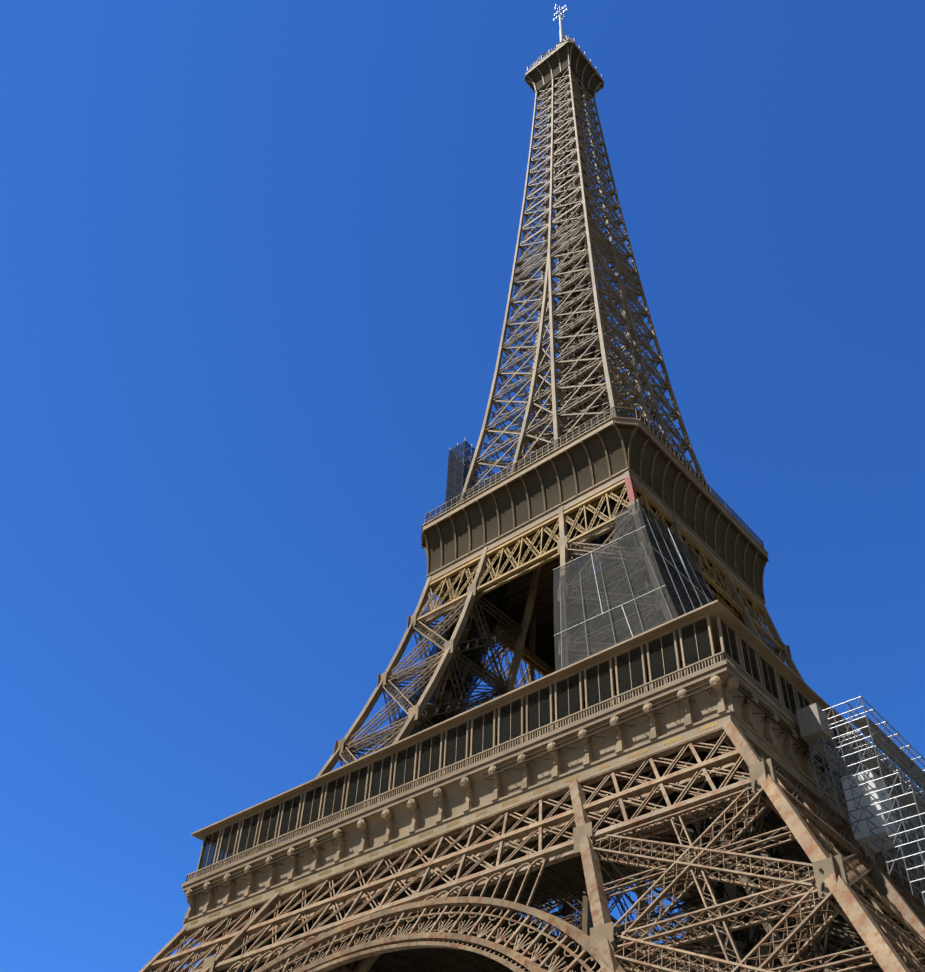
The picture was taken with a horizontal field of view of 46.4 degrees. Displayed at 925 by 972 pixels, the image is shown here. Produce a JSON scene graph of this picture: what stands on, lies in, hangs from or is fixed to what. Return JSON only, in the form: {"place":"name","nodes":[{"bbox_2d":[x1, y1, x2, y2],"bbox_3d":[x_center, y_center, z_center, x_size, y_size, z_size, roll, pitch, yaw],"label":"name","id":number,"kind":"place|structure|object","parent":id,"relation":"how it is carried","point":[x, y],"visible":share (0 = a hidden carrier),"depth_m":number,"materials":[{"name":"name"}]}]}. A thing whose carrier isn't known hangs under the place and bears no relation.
{"place":"outdoors","nodes":[
{"label":"outdoors","id":0,"kind":"place"},
{"bbox_2d":[0,0,924,971],"label":"sky","id":1,"kind":"structure","parent":0,"point":[257,256],"materials":[{"name":"blue"}]},
{"bbox_2d":[139,719,924,971],"bbox_3d":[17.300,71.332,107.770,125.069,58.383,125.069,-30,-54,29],"label":"columns","id":2,"kind":"structure","parent":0,"point":[878,943],"depth_m":79.03,"materials":[{"name":"brown metal"}]},
{"bbox_2d":[150,728,924,971],"bbox_3d":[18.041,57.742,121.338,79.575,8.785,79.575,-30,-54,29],"label":"lattice girder","id":3,"kind":"object","parent":2,"relation":"attached to","point":[801,795],"visible":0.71,"depth_m":95.81,"materials":[{"name":"brown metal"}]},
{"bbox_2d":[593,785,924,971],"bbox_3d":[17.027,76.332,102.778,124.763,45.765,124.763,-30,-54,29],"label":"leg lattice bracing","id":4,"kind":"object","parent":2,"relation":"attached to","point":[895,934],"visible":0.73,"depth_m":71.80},
{"bbox_2d":[202,65,875,971],"bbox_3d":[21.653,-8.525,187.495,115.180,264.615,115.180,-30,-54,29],"label":"corner columns","id":5,"kind":"structure","parent":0,"point":[828,867],"depth_m":170.38,"materials":[{"name":"brown metal"}]},
{"bbox_2d":[181,660,924,971],"bbox_3d":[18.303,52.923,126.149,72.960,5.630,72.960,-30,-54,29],"label":"first-floor frieze","id":6,"kind":"object","parent":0,"point":[464,795],"visible":0.79,"depth_m":101.56,"materials":[{"name":"brown metal"}]},
{"bbox_2d":[191,721,924,924],"bbox_3d":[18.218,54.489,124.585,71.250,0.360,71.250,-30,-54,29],"label":"eiffel tower frieze names","id":7,"kind":"object","parent":6,"relation":"attached to","point":[515,799],"visible":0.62,"depth_m":99.60,"materials":[{"name":"brown metal"}]},
{"bbox_2d":[189,682,916,971],"bbox_3d":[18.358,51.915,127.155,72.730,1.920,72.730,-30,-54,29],"label":"eiffel tower deck","id":8,"kind":"structure","parent":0,"point":[565,878],"depth_m":121.00,"materials":[{"name":"brown metal"}]},
{"bbox_2d":[320,521,785,944],"bbox_3d":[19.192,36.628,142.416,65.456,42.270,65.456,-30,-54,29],"label":"leg lattice bracing","id":9,"kind":"object","parent":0,"point":[401,694],"visible":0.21,"depth_m":144.28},
{"bbox_2d":[186,600,924,881],"bbox_3d":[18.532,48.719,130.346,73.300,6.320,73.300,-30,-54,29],"label":"gallery roof","id":10,"kind":"structure","parent":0,"point":[715,612],"depth_m":106.17,"materials":[{"name":"brown metal"}]},
{"bbox_2d":[198,618,915,876],"bbox_3d":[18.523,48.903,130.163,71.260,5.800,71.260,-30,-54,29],"label":"eiffel tower gallery wire","id":11,"kind":"object","parent":10,"relation":"attached to","point":[689,646],"visible":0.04,"depth_m":106.32,"materials":[{"name":"black metal"}]},
{"bbox_2d":[199,780,924,971],"bbox_3d":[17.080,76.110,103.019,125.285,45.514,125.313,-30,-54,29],"label":"inner lattice beams","id":12,"kind":"structure","parent":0,"point":[694,899],"depth_m":78.70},
{"bbox_2d":[525,42,602,108],"bbox_3d":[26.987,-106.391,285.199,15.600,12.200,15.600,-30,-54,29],"label":"eiffel tower soffit","id":13,"kind":"structure","parent":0,"point":[534,75],"depth_m":281.66,"materials":[{"name":"brown metal"}]},
{"bbox_2d":[525,35,603,96],"bbox_3d":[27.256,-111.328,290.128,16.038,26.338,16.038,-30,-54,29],"label":"support brackets","id":14,"kind":"object","parent":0,"point":[569,63],"visible":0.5,"depth_m":281.13,"materials":[{"name":"brown metal"}]},
{"bbox_2d":[525,35,603,107],"bbox_3d":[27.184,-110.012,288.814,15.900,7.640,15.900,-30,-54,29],"label":"railing","id":15,"kind":"object","parent":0,"point":[544,58],"visible":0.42,"depth_m":283.81,"materials":[{"name":"brown metal"}]},
{"bbox_2d":[527,4,601,77],"bbox_3d":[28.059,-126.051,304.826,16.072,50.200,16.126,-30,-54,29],"label":"antenna mast","id":16,"kind":"object","parent":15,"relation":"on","point":[561,29],"visible":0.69,"depth_m":309.61,"materials":[{"name":"grey metal"}]},
{"bbox_2d":[344,543,787,948],"bbox_3d":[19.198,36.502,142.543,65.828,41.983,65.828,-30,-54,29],"label":"inner leg lattice","id":17,"kind":"object","parent":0,"point":[501,689],"visible":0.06,"depth_m":149.54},
{"bbox_2d":[227,857,924,971],"bbox_3d":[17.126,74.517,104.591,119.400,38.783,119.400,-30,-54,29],"label":"eiffel tower arches","id":18,"kind":"structure","parent":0,"point":[362,949],"depth_m":88.65,"materials":[{"name":"brown metal"}]},
{"bbox_2d":[230,491,923,971],"bbox_3d":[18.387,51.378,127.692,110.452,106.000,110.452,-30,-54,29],"label":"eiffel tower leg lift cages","id":19,"kind":"object","parent":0,"point":[752,937],"visible":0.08,"depth_m":139.77},
{"bbox_2d":[554,103,602,549],"bbox_3d":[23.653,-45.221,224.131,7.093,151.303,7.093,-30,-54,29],"label":"eiffel tower spiral stair","id":20,"kind":"object","parent":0,"point":[567,300],"visible":0.1,"depth_m":213.05,"materials":[{"name":"brown metal"}]},
{"bbox_2d":[554,74,603,552],"bbox_3d":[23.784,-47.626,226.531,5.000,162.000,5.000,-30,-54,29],"label":"eiffel tower lift shaft","id":21,"kind":"object","parent":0,"point":[595,541],"visible":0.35,"depth_m":216.31,"materials":[{"name":"brown metal"}]},
{"bbox_2d":[473,68,693,559],"bbox_3d":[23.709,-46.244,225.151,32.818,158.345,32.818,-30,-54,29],"label":"lattice","id":22,"kind":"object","parent":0,"point":[535,439],"depth_m":204.00,"materials":[{"name":"brown metal"}]},
{"bbox_2d":[422,424,766,669],"bbox_3d":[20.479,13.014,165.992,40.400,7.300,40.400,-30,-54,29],"label":"eiffel tower soffit","id":23,"kind":"structure","parent":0,"point":[544,643],"depth_m":158.41,"materials":[{"name":"brown metal"}]},
{"bbox_2d":[421,407,767,673],"bbox_3d":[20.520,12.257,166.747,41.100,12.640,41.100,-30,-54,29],"label":"eiffel tower second floor rim","id":24,"kind":"object","parent":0,"point":[590,492],"visible":0.56,"depth_m":155.75,"materials":[{"name":"brown metal"}]},
{"bbox_2d":[425,407,763,546],"bbox_3d":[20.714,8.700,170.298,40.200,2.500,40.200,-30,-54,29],"label":"railing","id":25,"kind":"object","parent":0,"point":[623,412],"depth_m":158.69,"materials":[{"name":"brown metal"}]},
{"bbox_2d":[445,441,478,502],"bbox_3d":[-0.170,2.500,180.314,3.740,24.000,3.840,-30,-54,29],"label":"scaffold tower netting","id":26,"kind":"object","parent":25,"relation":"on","point":[456,477],"visible":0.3,"depth_m":183.62,"materials":[{"name":"grey fabric"}]},
{"bbox_2d":[421,423,768,666],"bbox_3d":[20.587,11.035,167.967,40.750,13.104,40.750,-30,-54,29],"label":"platform ribs","id":27,"kind":"object","parent":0,"point":[627,462],"visible":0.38,"depth_m":159.16,"materials":[{"name":"brown metal"}]},
{"bbox_2d":[416,480,783,689],"bbox_3d":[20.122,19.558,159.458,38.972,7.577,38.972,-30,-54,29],"label":"eiffel tower second floor belt","id":28,"kind":"object","parent":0,"point":[756,610],"visible":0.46,"depth_m":151.11,"materials":[{"name":"brown metal"}]},
{"bbox_2d":[625,476,637,502],"bbox_3d":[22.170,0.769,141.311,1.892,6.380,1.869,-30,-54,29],"label":"eiffel tower primer patch","id":29,"kind":"object","parent":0,"point":[630,488],"visible":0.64,"depth_m":141.26,"materials":[{"name":"pink paint"}]},
{"bbox_2d":[808,696,924,903],"bbox_3d":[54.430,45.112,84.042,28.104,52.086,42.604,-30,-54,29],"label":"scaffolding","id":30,"kind":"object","parent":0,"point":[911,833],"depth_m":93.30,"materials":[{"name":"silver metal"}]},
{"bbox_2d":[796,703,831,744],"bbox_3d":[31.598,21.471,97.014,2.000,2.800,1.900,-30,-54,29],"label":"box","id":31,"kind":"object","parent":30,"relation":"attached to","point":[813,728],"visible":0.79,"depth_m":96.32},
{"bbox_2d":[841,769,902,852],"bbox_3d":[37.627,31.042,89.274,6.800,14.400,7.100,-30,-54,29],"label":"protective sheeting","id":32,"kind":"object","parent":30,"relation":"attached to","point":[863,835],"visible":0.57,"depth_m":91.03,"materials":[{"name":"grey plastic"}]},
{"bbox_2d":[853,716,924,821],"bbox_3d":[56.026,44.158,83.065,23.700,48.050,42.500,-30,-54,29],"label":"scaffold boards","id":33,"kind":"object","parent":30,"relation":"on","point":[907,799],"visible":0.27,"depth_m":94.88,"materials":[{"name":"grey metal"}]},
{"bbox_3d":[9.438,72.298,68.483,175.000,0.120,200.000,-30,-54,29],"label":"esplanade paving","id":34,"kind":"structure","parent":0,"visible":0},
{"bbox_2d":[257,80,859,971],"bbox_3d":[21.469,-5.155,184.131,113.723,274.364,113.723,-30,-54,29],"label":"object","id":35,"kind":"structure","parent":34,"relation":"on","point":[765,928],"depth_m":99.08,"materials":[{"name":"brown metal"}]},
{"bbox_2d":[446,438,714,668],"bbox_3d":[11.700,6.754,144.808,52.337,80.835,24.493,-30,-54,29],"label":"scaffold tubes","id":36,"kind":"object","parent":35,"relation":"on","point":[630,585],"visible":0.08,"depth_m":124.22},
{"bbox_2d":[553,501,712,716],"bbox_3d":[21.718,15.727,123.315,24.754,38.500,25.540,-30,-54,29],"label":"safety netting","id":37,"kind":"object","parent":36,"relation":"attached to","point":[653,610],"visible":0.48,"depth_m":125.03,"materials":[{"name":"grey fabric"}]},
{"bbox_2d":[553,526,711,636],"bbox_3d":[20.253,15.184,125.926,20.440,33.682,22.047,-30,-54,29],"label":"netting seams","id":38,"kind":"object","parent":37,"relation":"attached to","point":[635,598],"visible":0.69,"depth_m":127.76,"materials":[{"name":"grey fabric"}]}
]}

